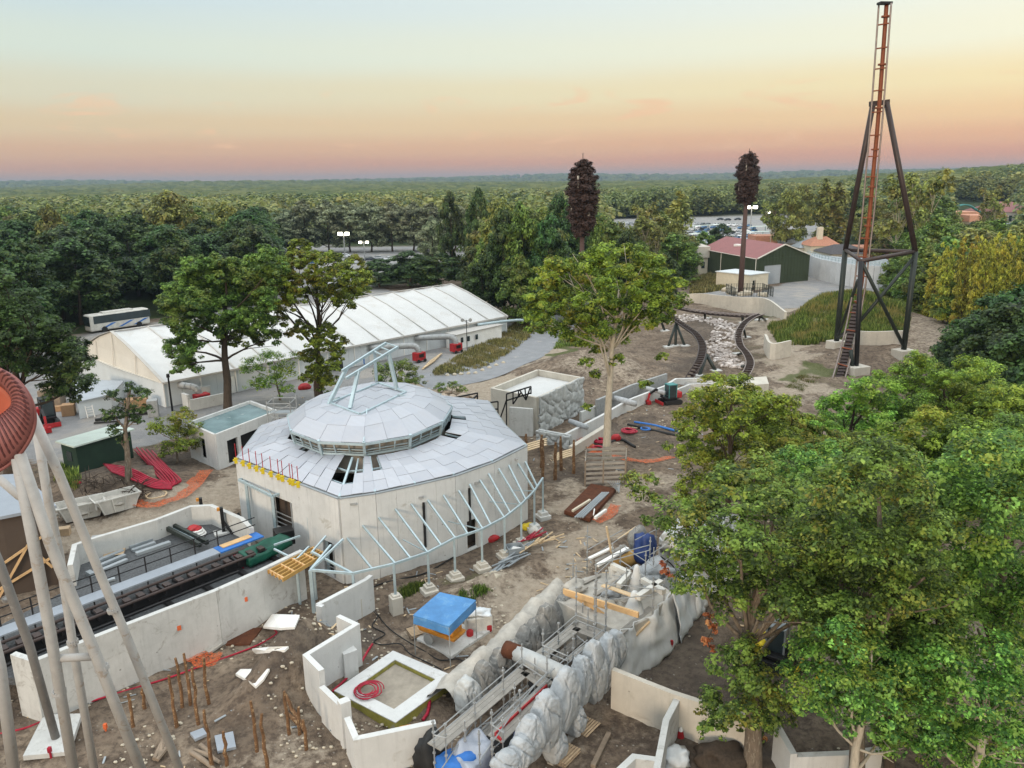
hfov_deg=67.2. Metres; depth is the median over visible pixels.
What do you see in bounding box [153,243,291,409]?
tree
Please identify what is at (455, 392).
boulder
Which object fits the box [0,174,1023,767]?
ground
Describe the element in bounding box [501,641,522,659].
faux log
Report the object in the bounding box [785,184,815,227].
tree
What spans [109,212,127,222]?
tree
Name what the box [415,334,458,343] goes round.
air duct
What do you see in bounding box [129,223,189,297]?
tree
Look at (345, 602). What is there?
concrete wall
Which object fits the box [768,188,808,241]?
tree
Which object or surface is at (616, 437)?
red tank
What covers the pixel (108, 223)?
tree
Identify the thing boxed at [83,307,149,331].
coach
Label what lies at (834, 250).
house
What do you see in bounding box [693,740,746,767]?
dirt pile
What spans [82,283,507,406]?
marquee
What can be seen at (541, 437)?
timber pole
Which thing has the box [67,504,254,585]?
retaining wall
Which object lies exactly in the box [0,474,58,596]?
brown building
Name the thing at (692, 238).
tree
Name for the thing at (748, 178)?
disguised mast
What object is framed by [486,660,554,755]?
canal floor
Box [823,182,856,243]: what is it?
poplar tree
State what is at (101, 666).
support column
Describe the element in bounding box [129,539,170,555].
steel profiles
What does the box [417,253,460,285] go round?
tree
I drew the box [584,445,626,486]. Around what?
tree guard
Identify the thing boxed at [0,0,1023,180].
sky
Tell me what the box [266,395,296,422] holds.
stair tower
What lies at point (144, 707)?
timber pole
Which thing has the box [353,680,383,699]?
hose coil
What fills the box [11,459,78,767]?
support column
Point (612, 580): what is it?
rock lump
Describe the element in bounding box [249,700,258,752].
timber pole
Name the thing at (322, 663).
concrete wall
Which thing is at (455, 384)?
bush
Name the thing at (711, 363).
track support
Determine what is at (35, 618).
station platform
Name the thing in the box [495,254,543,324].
tree
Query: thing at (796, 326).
long grass
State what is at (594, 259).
tree
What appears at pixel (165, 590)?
launch track
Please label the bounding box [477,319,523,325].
air duct
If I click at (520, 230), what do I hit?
tree
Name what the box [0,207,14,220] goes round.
tree
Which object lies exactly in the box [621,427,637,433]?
hose coil
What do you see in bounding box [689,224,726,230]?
carport
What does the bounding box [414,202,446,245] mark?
tree
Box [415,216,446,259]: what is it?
tree
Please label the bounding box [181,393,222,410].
block wall
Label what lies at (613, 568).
square frame
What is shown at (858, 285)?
launch tower
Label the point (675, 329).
track support
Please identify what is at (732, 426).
tree
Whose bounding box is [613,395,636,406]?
faux log
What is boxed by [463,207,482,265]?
tree
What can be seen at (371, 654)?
loose stones
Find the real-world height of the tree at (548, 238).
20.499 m
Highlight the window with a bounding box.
[66,451,72,461]
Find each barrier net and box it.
[136,470,212,507]
[186,651,221,667]
[588,451,674,462]
[593,503,618,522]
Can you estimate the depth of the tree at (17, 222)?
197.97 m
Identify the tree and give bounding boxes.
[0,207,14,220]
[0,220,37,254]
[0,221,31,236]
[0,235,20,253]
[0,240,69,317]
[0,262,49,350]
[0,272,99,474]
[2,213,19,222]
[5,206,21,213]
[9,252,28,278]
[13,212,36,226]
[25,223,118,262]
[26,215,66,233]
[28,209,39,215]
[28,230,89,319]
[29,237,125,324]
[33,204,70,236]
[56,207,72,214]
[61,213,73,220]
[62,208,85,218]
[65,219,92,232]
[65,225,139,307]
[70,213,84,221]
[74,209,109,227]
[98,221,134,237]
[98,381,155,483]
[99,214,166,295]
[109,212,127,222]
[118,209,152,233]
[123,226,148,280]
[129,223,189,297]
[135,224,200,294]
[139,226,205,311]
[141,189,208,233]
[146,406,204,462]
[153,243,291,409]
[171,234,232,294]
[174,207,208,227]
[181,217,222,243]
[190,205,213,217]
[201,231,222,253]
[205,200,236,232]
[212,217,285,260]
[217,219,266,285]
[220,210,284,251]
[221,224,294,294]
[239,348,300,399]
[242,206,284,241]
[245,238,375,396]
[250,205,281,236]
[260,216,286,258]
[271,208,305,250]
[284,199,325,246]
[309,199,350,249]
[328,200,369,251]
[349,200,390,251]
[349,283,372,297]
[357,258,397,287]
[372,201,411,251]
[381,250,434,287]
[395,201,430,250]
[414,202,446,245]
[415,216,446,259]
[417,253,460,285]
[434,189,467,269]
[437,204,466,250]
[455,246,481,289]
[463,186,492,260]
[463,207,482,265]
[463,257,505,307]
[465,217,488,262]
[469,237,501,301]
[477,197,530,289]
[479,207,530,307]
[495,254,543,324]
[499,200,547,307]
[518,240,693,465]
[520,206,569,287]
[525,267,567,320]
[527,211,575,317]
[547,192,578,259]
[551,245,578,316]
[567,236,579,298]
[575,215,609,300]
[585,218,611,308]
[587,221,626,280]
[595,212,618,232]
[603,219,625,229]
[610,230,637,282]
[618,448,857,767]
[621,224,634,243]
[628,214,664,251]
[629,201,659,244]
[629,241,651,292]
[645,224,665,255]
[653,232,704,280]
[656,211,671,232]
[656,252,681,293]
[661,370,803,518]
[662,218,686,266]
[664,191,695,256]
[675,234,699,266]
[695,231,714,244]
[708,223,734,240]
[738,390,835,476]
[760,199,785,241]
[763,428,879,546]
[765,438,944,594]
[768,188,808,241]
[772,614,957,767]
[773,435,979,767]
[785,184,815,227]
[794,369,909,444]
[795,573,984,767]
[807,178,839,237]
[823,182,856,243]
[841,187,861,227]
[846,197,868,227]
[851,198,892,243]
[855,199,891,242]
[868,210,899,256]
[868,404,999,579]
[873,173,921,242]
[876,257,904,295]
[880,230,933,280]
[882,349,1015,429]
[885,199,947,259]
[886,425,1023,755]
[887,198,901,208]
[887,244,939,311]
[892,264,910,296]
[900,235,939,258]
[901,166,955,239]
[901,255,954,316]
[902,245,964,298]
[907,626,1023,767]
[914,201,951,230]
[918,214,964,239]
[928,279,967,322]
[928,330,959,365]
[929,314,991,388]
[929,408,1023,612]
[931,195,963,224]
[932,235,983,276]
[936,227,1022,305]
[937,223,965,243]
[937,293,996,356]
[948,302,1023,402]
[958,283,1023,385]
[961,380,1023,440]
[971,219,996,231]
[973,218,1013,235]
[975,294,1023,384]
[976,184,1003,220]
[978,324,1023,412]
[986,196,1010,220]
[1000,225,1023,238]
[1000,231,1023,263]
[1008,220,1023,224]
[1008,236,1023,261]
[1016,226,1023,258]
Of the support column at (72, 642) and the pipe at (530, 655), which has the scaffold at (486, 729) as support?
the pipe at (530, 655)
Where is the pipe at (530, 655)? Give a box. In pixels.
[512,646,563,678]
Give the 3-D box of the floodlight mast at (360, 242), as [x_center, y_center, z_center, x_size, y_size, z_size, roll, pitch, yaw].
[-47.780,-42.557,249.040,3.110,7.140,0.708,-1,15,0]
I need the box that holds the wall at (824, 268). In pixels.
[807,251,888,288]
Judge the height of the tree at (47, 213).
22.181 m
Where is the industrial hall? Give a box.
[707,236,810,285]
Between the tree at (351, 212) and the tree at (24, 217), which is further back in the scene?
the tree at (351, 212)
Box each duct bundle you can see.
[103,463,171,489]
[134,447,181,486]
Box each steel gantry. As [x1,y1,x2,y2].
[456,392,498,413]
[500,386,531,424]
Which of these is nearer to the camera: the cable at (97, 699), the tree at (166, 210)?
the cable at (97, 699)
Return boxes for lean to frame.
[273,461,550,617]
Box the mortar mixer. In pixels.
[417,624,465,644]
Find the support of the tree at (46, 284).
on the ground at (680, 668)
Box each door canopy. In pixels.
[238,478,279,557]
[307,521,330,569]
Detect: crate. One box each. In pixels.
[59,525,71,535]
[273,525,294,543]
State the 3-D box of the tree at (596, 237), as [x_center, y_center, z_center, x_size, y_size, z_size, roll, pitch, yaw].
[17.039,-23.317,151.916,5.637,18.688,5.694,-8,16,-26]
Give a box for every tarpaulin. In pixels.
[238,533,292,567]
[412,726,447,767]
[434,748,475,767]
[453,728,493,767]
[633,532,656,564]
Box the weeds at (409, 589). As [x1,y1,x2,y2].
[396,580,426,598]
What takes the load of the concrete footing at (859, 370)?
on the ground at (680, 668)
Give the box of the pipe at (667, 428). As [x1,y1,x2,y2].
[634,421,678,431]
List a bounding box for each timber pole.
[127,693,134,727]
[140,688,146,709]
[167,674,178,727]
[174,658,183,707]
[183,653,191,705]
[191,666,199,725]
[202,657,210,704]
[202,709,213,765]
[222,731,228,766]
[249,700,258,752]
[259,713,269,767]
[283,690,290,735]
[297,706,301,735]
[302,719,307,750]
[540,435,542,467]
[541,440,544,480]
[553,442,556,479]
[559,436,562,470]
[572,440,574,473]
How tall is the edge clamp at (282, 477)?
1.450 m
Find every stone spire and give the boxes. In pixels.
[625,590,643,615]
[628,564,643,592]
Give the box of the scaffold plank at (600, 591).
[584,574,628,603]
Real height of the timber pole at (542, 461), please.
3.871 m
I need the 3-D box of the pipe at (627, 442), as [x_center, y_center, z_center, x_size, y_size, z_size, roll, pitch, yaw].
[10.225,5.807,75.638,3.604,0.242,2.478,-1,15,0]
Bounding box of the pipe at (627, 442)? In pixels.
[601,438,635,447]
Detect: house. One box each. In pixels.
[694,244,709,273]
[748,234,777,242]
[778,235,807,245]
[791,241,803,250]
[802,236,838,252]
[813,244,871,257]
[853,244,892,258]
[956,211,979,213]
[956,214,1006,223]
[964,202,1023,222]
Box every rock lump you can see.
[561,577,587,592]
[601,589,621,598]
[607,571,629,588]
[659,532,684,553]
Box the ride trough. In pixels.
[0,368,36,471]
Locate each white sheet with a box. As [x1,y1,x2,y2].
[236,669,269,687]
[252,646,288,653]
[263,614,299,629]
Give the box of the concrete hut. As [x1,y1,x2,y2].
[187,400,278,469]
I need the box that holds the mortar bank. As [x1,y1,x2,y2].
[427,578,563,698]
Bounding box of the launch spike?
[832,1,892,377]
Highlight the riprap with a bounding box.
[668,314,745,368]
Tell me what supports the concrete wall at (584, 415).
on the ground at (680, 668)
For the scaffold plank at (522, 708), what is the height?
0.200 m
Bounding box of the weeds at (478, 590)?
[458,582,492,599]
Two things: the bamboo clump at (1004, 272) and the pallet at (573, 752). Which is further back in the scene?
the bamboo clump at (1004, 272)
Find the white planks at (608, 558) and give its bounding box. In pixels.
[588,546,628,566]
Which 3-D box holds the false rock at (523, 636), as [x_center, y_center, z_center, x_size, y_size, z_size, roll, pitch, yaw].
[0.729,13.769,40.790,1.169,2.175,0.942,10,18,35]
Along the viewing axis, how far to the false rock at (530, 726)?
31.55 m
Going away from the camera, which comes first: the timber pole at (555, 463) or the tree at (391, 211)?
the timber pole at (555, 463)
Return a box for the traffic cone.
[677,726,683,738]
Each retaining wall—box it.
[10,550,306,720]
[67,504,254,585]
[683,293,786,319]
[763,334,791,359]
[844,330,902,345]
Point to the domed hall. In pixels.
(401, 447)
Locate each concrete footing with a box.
[825,339,844,348]
[845,363,870,376]
[891,348,914,361]
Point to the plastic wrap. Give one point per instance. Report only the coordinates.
(482, 611)
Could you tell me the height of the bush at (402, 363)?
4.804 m
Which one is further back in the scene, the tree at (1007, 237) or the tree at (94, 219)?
the tree at (94, 219)
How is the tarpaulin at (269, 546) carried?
on the launch track at (165, 590)
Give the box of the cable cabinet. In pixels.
[200,386,210,394]
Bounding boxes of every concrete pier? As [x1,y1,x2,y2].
[337,696,351,748]
[342,645,358,679]
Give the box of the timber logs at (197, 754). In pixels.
[189,743,220,767]
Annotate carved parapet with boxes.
[536,429,571,449]
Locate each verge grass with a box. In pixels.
[430,321,533,375]
[554,331,594,348]
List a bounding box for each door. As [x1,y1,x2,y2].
[231,376,235,392]
[764,265,780,283]
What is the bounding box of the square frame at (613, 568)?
[608,562,665,600]
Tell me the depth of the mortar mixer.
42.65 m
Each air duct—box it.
[177,382,202,393]
[368,343,421,352]
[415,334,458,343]
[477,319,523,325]
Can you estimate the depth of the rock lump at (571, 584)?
43.28 m
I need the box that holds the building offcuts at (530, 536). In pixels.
[518,527,546,541]
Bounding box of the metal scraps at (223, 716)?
[102,409,702,763]
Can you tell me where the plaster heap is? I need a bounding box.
[632,555,675,579]
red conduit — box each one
[332,643,372,691]
[421,700,430,720]
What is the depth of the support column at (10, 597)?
33.63 m
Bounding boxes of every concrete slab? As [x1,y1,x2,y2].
[23,713,80,759]
[417,624,490,658]
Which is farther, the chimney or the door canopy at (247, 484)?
the chimney
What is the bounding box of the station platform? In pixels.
[0,517,263,643]
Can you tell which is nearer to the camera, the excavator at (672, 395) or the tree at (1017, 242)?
the excavator at (672, 395)
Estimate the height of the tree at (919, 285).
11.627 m
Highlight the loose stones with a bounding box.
[11,368,839,767]
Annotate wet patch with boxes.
[226,627,261,645]
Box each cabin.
[55,425,134,472]
[444,323,502,347]
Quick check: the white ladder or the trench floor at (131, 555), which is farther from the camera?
the white ladder
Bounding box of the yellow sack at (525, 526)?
[522,522,530,530]
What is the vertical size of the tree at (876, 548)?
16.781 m
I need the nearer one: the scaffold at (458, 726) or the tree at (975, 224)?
the scaffold at (458, 726)
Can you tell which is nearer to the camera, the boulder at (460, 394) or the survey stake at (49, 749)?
the survey stake at (49, 749)
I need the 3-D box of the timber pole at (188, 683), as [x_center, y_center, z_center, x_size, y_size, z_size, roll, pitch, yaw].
[-15.998,14.690,38.008,0.230,3.104,0.219,10,18,36]
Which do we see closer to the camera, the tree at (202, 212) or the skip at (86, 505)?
the skip at (86, 505)
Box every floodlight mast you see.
[338,232,348,257]
[359,241,368,260]
[748,206,757,225]
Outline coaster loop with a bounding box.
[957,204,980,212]
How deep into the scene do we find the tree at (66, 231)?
164.41 m
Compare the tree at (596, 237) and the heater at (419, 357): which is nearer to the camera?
the heater at (419, 357)
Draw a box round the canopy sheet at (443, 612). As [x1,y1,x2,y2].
[413,592,475,634]
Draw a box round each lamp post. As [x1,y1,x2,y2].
[166,374,173,410]
[461,318,471,337]
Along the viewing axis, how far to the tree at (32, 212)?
285.21 m
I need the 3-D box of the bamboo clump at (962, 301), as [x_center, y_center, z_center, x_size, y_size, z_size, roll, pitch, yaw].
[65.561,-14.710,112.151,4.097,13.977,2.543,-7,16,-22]
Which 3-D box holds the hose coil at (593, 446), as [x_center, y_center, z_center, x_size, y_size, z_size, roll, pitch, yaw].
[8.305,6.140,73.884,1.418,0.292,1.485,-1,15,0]
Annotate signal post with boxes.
[196,497,202,504]
[213,506,232,536]
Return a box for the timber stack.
[422,353,441,368]
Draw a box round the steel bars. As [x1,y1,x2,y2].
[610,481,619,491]
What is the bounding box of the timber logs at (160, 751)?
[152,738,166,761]
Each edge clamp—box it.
[233,444,238,463]
[240,446,245,466]
[246,448,251,468]
[253,451,258,471]
[260,453,265,473]
[268,456,273,476]
[275,459,279,479]
[279,460,284,481]
[287,465,291,484]
[289,464,295,485]
[295,466,300,487]
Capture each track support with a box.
[660,323,669,331]
[663,323,689,348]
[695,353,721,376]
[754,316,767,320]
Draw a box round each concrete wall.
[302,615,362,715]
[315,575,374,626]
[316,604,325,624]
[319,685,339,740]
[344,716,435,767]
[509,406,532,436]
[564,385,664,443]
[569,425,603,456]
[579,406,594,421]
[595,373,667,416]
[611,667,744,749]
[617,753,654,767]
[653,699,679,767]
[668,378,712,384]
[677,383,712,394]
[771,725,796,767]
[796,746,881,767]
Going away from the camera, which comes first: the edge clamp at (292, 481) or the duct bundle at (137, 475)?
the edge clamp at (292, 481)
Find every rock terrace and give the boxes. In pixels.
[556,573,671,649]
[658,511,739,589]
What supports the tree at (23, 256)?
on the ground at (680, 668)
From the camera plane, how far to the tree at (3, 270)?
110.53 m
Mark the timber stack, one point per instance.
(431, 361)
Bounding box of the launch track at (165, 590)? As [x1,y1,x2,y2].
[1,545,280,666]
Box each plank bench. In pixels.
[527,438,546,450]
[553,448,571,460]
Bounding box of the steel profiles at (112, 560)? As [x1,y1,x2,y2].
[99,549,127,569]
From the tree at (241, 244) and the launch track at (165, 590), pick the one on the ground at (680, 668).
the tree at (241, 244)
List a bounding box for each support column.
[0,475,18,500]
[0,553,59,739]
[0,640,19,767]
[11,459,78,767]
[14,451,145,767]
[33,433,97,767]
[35,414,183,767]
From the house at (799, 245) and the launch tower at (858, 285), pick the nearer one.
the launch tower at (858, 285)
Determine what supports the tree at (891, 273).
on the ground at (680, 668)
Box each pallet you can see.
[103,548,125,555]
[146,398,159,417]
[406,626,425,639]
[464,612,492,631]
[556,743,580,767]
[581,717,600,736]
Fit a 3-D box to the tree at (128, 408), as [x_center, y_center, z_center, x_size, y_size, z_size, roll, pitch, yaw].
[-30.895,3.957,62.788,4.866,8.830,2.586,-1,15,0]
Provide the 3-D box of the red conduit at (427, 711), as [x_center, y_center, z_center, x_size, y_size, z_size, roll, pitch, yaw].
[-4.136,15.859,37.619,0.266,0.412,1.416,1,15,8]
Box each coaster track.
[664,310,706,377]
[672,304,756,317]
[734,313,764,374]
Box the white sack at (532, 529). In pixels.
[528,525,539,534]
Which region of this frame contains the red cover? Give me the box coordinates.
[187,524,201,531]
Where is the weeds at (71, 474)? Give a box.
[52,461,81,489]
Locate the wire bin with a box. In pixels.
[506,542,524,558]
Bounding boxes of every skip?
[54,493,105,522]
[88,485,141,515]
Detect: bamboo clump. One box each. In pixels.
[918,251,949,316]
[921,260,946,317]
[933,239,957,322]
[943,245,972,314]
[948,234,979,323]
[965,237,999,314]
[971,235,995,306]
[987,232,1018,293]
[994,232,1023,295]
[999,234,1023,289]
[1012,243,1023,286]
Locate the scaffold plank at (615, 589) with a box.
[601,584,636,598]
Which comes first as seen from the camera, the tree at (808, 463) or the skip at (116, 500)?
the tree at (808, 463)
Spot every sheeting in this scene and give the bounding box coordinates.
[606,593,679,675]
[672,531,734,642]
[690,516,731,616]
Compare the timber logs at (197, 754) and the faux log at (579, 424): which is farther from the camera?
the faux log at (579, 424)
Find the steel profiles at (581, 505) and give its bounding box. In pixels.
[572,499,590,511]
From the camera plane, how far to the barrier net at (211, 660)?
41.75 m
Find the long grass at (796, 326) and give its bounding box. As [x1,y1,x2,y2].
[767,288,911,345]
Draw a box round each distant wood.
[0,164,1023,210]
[0,164,1023,244]
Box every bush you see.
[372,358,426,384]
[433,380,468,391]
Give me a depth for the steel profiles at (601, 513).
58.52 m
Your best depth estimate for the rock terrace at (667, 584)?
48.51 m
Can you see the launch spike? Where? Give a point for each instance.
(843, 361)
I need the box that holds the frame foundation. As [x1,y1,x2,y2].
[334,651,448,728]
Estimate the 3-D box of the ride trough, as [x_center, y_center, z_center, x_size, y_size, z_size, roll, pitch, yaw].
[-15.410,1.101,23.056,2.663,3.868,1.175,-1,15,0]
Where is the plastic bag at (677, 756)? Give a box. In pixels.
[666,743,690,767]
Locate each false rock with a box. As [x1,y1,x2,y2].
[454,674,482,714]
[471,659,498,695]
[489,647,512,682]
[489,747,521,767]
[508,733,534,767]
[509,639,525,670]
[514,713,545,762]
[515,623,532,650]
[526,617,541,651]
[530,688,562,752]
[535,602,561,659]
[542,731,568,764]
[550,665,581,732]
[554,592,570,630]
[566,706,586,737]
[571,654,592,706]
[582,639,607,704]
[599,632,617,693]
[609,629,627,668]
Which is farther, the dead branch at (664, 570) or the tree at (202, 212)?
the tree at (202, 212)
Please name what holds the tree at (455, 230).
on the ground at (680, 668)
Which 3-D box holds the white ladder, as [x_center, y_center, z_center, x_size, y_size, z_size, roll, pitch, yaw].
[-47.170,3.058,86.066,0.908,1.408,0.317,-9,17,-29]
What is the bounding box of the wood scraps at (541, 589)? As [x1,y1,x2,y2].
[27,411,743,767]
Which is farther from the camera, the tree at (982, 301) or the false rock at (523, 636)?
the tree at (982, 301)
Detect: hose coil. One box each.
[145,490,166,498]
[193,527,206,536]
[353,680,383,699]
[591,445,602,450]
[594,437,602,443]
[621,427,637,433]
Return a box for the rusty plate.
[564,484,615,521]
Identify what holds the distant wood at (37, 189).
on the ground at (680, 668)
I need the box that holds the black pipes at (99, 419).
[94,412,147,423]
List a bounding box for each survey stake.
[47,746,51,758]
[103,723,107,731]
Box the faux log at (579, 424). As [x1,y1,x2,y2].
[568,419,588,429]
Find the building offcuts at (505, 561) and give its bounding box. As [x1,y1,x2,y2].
[490,540,534,571]
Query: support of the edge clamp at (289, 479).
attached to the domed hall
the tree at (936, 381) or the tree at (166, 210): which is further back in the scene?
the tree at (166, 210)
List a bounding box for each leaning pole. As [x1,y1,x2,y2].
[605,526,611,554]
[636,621,649,636]
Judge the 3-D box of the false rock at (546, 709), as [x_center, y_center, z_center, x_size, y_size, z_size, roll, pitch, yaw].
[1.465,14.425,33.010,1.093,2.826,1.684,11,19,38]
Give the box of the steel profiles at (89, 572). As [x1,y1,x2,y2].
[85,570,114,581]
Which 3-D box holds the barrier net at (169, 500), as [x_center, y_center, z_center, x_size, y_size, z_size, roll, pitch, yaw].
[-27.534,8.633,64.663,3.883,0.430,9.089,4,16,18]
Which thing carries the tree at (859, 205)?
on the ground at (680, 668)
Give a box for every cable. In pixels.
[0,630,277,733]
[372,611,444,694]
[374,544,475,586]
[375,610,462,661]
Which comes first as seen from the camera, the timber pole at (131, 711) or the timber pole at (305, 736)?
the timber pole at (305, 736)
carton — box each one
[55,405,60,411]
[60,403,76,416]
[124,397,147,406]
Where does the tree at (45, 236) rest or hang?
on the ground at (680, 668)
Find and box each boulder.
[441,390,451,395]
[452,390,461,395]
[457,393,469,397]
[484,571,500,578]
[737,290,753,295]
[757,292,766,296]
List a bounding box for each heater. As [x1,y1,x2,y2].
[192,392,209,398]
[412,351,426,362]
[450,342,462,353]
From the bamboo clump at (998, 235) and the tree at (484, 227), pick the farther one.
the tree at (484, 227)
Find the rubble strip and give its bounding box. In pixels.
[205,642,223,653]
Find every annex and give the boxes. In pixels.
[75,380,124,418]
[715,269,769,290]
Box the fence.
[726,283,773,296]
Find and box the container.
[37,386,65,404]
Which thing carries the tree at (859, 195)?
on the ground at (680, 668)
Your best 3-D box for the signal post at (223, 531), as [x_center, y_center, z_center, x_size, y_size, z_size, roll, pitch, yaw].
[-19.697,9.337,52.461,1.300,1.889,1.072,-9,17,-28]
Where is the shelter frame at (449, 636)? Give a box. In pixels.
[413,602,476,667]
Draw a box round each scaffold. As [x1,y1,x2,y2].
[428,644,552,767]
[442,603,588,767]
[536,580,607,687]
[572,526,687,633]
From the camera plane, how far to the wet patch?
43.73 m
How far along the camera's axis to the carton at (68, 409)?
86.95 m
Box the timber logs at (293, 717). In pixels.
[284,693,302,731]
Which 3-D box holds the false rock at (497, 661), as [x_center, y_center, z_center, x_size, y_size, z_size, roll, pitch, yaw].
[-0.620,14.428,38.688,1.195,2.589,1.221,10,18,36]
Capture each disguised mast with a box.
[563,159,600,344]
[733,148,762,291]
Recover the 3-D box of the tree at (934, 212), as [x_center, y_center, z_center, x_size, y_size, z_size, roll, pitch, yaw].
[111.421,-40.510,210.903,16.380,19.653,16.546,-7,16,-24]
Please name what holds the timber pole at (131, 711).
on the ground at (680, 668)
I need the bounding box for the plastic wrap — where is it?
[469,607,491,616]
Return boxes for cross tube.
[60,653,91,661]
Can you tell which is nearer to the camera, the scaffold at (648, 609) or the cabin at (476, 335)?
the scaffold at (648, 609)
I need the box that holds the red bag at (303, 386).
[298,383,310,389]
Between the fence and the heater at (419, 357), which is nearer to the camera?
the heater at (419, 357)
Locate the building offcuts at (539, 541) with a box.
[519,532,563,552]
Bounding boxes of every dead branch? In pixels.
[658,546,674,577]
[700,604,718,652]
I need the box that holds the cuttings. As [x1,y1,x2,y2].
[74,465,160,497]
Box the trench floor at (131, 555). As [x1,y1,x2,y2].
[0,524,273,684]
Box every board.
[190,728,206,741]
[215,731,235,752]
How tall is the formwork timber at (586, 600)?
1.139 m
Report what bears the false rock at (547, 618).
on the ground at (680, 668)
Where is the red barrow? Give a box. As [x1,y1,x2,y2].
[488,535,499,542]
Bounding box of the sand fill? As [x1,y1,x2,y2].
[361,664,430,708]
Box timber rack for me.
[267,546,322,581]
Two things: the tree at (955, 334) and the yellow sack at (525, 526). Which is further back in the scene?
the tree at (955, 334)
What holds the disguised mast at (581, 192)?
on the ground at (680, 668)
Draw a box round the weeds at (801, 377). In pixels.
[786,374,819,391]
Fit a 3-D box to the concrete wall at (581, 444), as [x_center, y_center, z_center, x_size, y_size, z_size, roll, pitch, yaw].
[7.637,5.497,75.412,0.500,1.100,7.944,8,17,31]
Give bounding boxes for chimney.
[816,227,823,238]
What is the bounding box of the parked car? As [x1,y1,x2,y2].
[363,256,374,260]
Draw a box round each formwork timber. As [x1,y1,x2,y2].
[563,588,638,617]
[613,550,636,567]
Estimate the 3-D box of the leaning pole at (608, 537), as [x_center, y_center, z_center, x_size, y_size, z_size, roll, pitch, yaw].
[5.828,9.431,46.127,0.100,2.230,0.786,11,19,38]
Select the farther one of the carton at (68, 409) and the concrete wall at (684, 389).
the concrete wall at (684, 389)
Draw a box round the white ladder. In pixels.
[85,405,94,417]
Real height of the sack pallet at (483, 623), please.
1.000 m
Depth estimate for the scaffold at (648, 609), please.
43.36 m
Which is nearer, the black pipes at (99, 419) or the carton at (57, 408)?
the black pipes at (99, 419)
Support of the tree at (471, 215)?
on the ground at (680, 668)
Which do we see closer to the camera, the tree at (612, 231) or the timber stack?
the timber stack
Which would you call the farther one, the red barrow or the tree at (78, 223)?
the tree at (78, 223)
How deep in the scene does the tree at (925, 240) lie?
158.06 m
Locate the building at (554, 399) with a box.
[491,369,584,433]
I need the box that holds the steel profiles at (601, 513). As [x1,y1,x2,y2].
[593,509,606,518]
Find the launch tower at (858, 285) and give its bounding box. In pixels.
[834,99,917,365]
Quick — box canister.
[466,629,472,636]
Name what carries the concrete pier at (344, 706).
on the ground at (680, 668)
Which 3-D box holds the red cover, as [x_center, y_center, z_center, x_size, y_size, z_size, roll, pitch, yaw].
[-21.580,9.816,52.200,1.035,0.445,0.890,5,16,22]
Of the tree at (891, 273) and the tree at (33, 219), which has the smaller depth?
the tree at (891, 273)
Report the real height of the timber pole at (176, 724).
3.014 m
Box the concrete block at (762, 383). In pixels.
[713,376,768,403]
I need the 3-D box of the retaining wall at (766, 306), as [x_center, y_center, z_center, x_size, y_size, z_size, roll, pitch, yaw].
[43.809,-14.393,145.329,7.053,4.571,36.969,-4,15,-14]
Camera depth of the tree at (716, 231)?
259.37 m
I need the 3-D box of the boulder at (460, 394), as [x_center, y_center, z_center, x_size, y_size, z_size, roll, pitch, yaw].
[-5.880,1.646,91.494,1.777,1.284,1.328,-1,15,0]
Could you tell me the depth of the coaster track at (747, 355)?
106.87 m
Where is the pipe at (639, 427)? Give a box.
[627,423,688,437]
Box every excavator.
[36,396,61,433]
[645,382,682,405]
[755,619,822,678]
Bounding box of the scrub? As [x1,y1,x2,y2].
[689,271,725,293]
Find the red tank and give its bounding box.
[611,434,620,440]
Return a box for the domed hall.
[236,342,527,583]
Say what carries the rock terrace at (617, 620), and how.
on the ground at (680, 668)
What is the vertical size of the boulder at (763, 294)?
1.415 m
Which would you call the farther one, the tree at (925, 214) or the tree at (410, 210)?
the tree at (410, 210)
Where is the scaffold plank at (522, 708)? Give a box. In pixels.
[494,684,547,742]
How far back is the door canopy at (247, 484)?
53.54 m
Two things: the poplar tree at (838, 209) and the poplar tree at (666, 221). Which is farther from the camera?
the poplar tree at (838, 209)
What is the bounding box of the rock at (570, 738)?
[547,718,588,765]
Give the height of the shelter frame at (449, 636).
2.440 m
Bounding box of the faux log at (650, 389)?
[641,386,665,394]
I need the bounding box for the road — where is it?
[409,301,591,388]
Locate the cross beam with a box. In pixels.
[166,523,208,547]
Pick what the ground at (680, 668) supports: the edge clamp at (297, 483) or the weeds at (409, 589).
the weeds at (409, 589)
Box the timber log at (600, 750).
[591,731,610,767]
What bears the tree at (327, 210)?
on the ground at (680, 668)
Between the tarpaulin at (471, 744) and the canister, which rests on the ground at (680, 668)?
the canister
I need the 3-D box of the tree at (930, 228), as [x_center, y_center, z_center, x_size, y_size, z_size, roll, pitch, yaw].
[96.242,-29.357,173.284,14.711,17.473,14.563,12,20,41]
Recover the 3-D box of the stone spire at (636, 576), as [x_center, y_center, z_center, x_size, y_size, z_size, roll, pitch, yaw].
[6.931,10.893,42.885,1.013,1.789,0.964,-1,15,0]
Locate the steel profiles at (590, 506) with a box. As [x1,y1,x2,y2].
[574,492,608,517]

